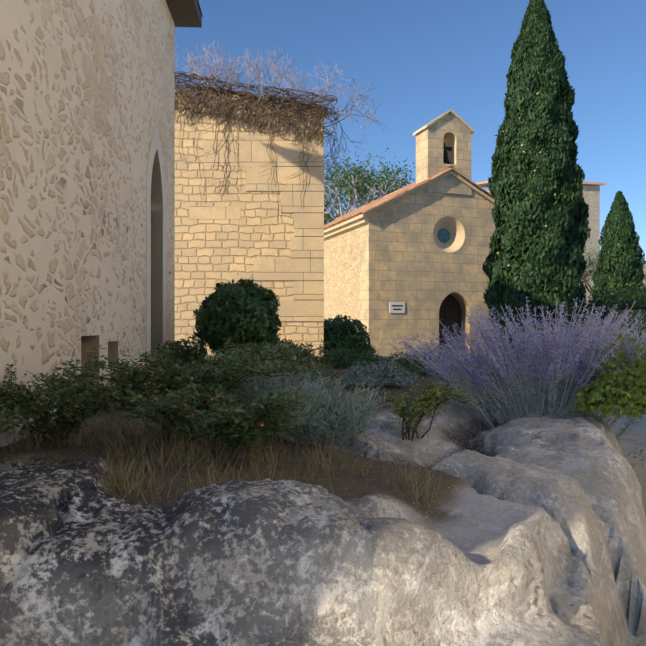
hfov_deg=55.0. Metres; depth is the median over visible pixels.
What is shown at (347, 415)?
grey subshrub
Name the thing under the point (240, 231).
tower
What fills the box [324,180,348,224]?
tree leaves
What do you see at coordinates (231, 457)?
rose bush canes
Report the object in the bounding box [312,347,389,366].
herb leaves
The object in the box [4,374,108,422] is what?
rose hips
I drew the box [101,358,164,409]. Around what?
shrub
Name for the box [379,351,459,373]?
low herb leaves
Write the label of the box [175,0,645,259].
sky
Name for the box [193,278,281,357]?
topiary ball leaves
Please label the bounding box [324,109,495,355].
chapel
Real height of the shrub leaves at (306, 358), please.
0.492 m
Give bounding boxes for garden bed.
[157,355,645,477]
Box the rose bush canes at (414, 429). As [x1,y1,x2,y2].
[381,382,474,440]
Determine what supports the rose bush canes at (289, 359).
on the outcrop rock
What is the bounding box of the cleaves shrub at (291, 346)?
[211,333,336,367]
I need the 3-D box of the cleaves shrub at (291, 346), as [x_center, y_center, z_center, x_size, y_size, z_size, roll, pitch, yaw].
[-0.731,0.380,8.599,1.855,0.552,1.106,0,0,2]
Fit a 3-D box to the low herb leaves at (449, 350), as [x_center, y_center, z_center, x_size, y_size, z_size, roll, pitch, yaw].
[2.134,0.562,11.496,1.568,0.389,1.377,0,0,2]
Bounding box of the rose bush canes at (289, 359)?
[225,339,338,394]
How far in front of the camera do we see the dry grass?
3.21 m
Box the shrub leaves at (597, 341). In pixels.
[530,319,645,391]
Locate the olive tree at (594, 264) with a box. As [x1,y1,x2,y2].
[581,242,645,312]
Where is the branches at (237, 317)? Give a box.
[208,292,269,350]
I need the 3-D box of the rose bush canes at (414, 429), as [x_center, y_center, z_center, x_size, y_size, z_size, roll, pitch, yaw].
[0.730,0.636,4.479,0.656,0.470,0.443,0,0,-17]
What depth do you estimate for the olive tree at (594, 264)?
23.82 m
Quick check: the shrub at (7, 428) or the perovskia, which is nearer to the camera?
the shrub at (7, 428)
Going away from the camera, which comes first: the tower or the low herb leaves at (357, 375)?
the low herb leaves at (357, 375)
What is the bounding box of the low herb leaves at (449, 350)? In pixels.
[398,343,462,362]
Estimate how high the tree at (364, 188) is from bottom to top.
10.538 m
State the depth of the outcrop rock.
2.25 m
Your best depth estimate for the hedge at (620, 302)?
13.67 m
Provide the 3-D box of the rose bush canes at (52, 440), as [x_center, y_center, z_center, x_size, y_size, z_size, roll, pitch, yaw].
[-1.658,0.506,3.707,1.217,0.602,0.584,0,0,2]
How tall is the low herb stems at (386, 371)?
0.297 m
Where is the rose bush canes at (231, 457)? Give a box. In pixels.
[121,381,315,470]
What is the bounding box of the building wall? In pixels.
[0,0,202,447]
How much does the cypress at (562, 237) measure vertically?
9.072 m
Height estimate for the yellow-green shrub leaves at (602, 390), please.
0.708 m
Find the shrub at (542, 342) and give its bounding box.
[486,322,581,376]
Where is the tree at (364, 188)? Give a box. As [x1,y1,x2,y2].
[324,148,415,222]
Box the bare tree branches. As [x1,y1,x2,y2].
[175,41,385,179]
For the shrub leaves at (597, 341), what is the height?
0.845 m
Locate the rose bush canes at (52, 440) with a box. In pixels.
[0,363,130,447]
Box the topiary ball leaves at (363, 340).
[324,315,376,355]
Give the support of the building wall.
on the ground
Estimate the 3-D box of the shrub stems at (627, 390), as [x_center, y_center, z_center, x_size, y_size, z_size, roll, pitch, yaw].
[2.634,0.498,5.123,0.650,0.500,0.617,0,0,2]
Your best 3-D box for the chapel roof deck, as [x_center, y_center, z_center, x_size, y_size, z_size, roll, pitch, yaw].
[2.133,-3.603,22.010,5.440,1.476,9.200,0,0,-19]
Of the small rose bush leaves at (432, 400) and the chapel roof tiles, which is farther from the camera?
the chapel roof tiles
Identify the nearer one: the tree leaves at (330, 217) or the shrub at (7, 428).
the shrub at (7, 428)
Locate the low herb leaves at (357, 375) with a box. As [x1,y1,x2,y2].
[326,360,423,385]
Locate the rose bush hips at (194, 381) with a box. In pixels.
[71,354,312,409]
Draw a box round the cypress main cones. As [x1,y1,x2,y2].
[493,61,580,340]
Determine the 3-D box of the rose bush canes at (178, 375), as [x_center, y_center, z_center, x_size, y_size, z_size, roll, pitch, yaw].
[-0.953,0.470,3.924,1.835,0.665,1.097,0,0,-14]
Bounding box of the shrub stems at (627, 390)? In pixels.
[605,354,645,414]
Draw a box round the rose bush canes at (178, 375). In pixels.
[30,344,312,446]
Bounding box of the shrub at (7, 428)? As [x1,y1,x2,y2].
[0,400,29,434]
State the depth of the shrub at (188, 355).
8.04 m
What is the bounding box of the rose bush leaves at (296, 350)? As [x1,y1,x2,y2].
[224,333,338,392]
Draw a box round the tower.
[175,90,323,358]
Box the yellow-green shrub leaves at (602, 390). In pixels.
[571,329,645,419]
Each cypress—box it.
[482,0,591,355]
[590,191,645,315]
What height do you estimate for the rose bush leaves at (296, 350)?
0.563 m
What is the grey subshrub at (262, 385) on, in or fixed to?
on the outcrop rock
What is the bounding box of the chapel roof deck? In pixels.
[324,171,494,232]
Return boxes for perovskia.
[388,297,645,467]
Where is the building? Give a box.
[476,181,645,343]
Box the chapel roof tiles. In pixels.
[324,166,492,229]
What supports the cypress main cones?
attached to the cypress at (562, 237)
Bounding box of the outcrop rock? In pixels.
[0,394,645,645]
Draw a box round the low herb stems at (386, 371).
[364,365,401,383]
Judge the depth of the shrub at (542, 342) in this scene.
8.28 m
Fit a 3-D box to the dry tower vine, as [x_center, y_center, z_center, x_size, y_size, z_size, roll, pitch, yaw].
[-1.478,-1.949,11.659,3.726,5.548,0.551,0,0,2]
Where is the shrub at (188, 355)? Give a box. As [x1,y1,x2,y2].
[152,331,207,370]
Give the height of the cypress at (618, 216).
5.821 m
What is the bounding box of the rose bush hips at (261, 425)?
[165,388,298,427]
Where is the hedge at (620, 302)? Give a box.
[585,283,645,360]
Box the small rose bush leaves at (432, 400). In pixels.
[383,376,476,426]
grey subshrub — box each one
[216,341,335,414]
[247,370,390,445]
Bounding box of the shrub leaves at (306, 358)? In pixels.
[214,341,337,384]
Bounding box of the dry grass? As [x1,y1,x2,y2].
[0,413,457,508]
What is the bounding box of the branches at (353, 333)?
[324,326,361,356]
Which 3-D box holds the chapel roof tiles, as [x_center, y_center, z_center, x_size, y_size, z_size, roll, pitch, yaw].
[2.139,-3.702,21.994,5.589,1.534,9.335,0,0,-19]
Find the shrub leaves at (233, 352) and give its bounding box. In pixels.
[204,341,302,394]
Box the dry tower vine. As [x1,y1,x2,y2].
[175,71,342,217]
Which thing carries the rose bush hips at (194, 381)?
on the rose bush canes at (178, 375)

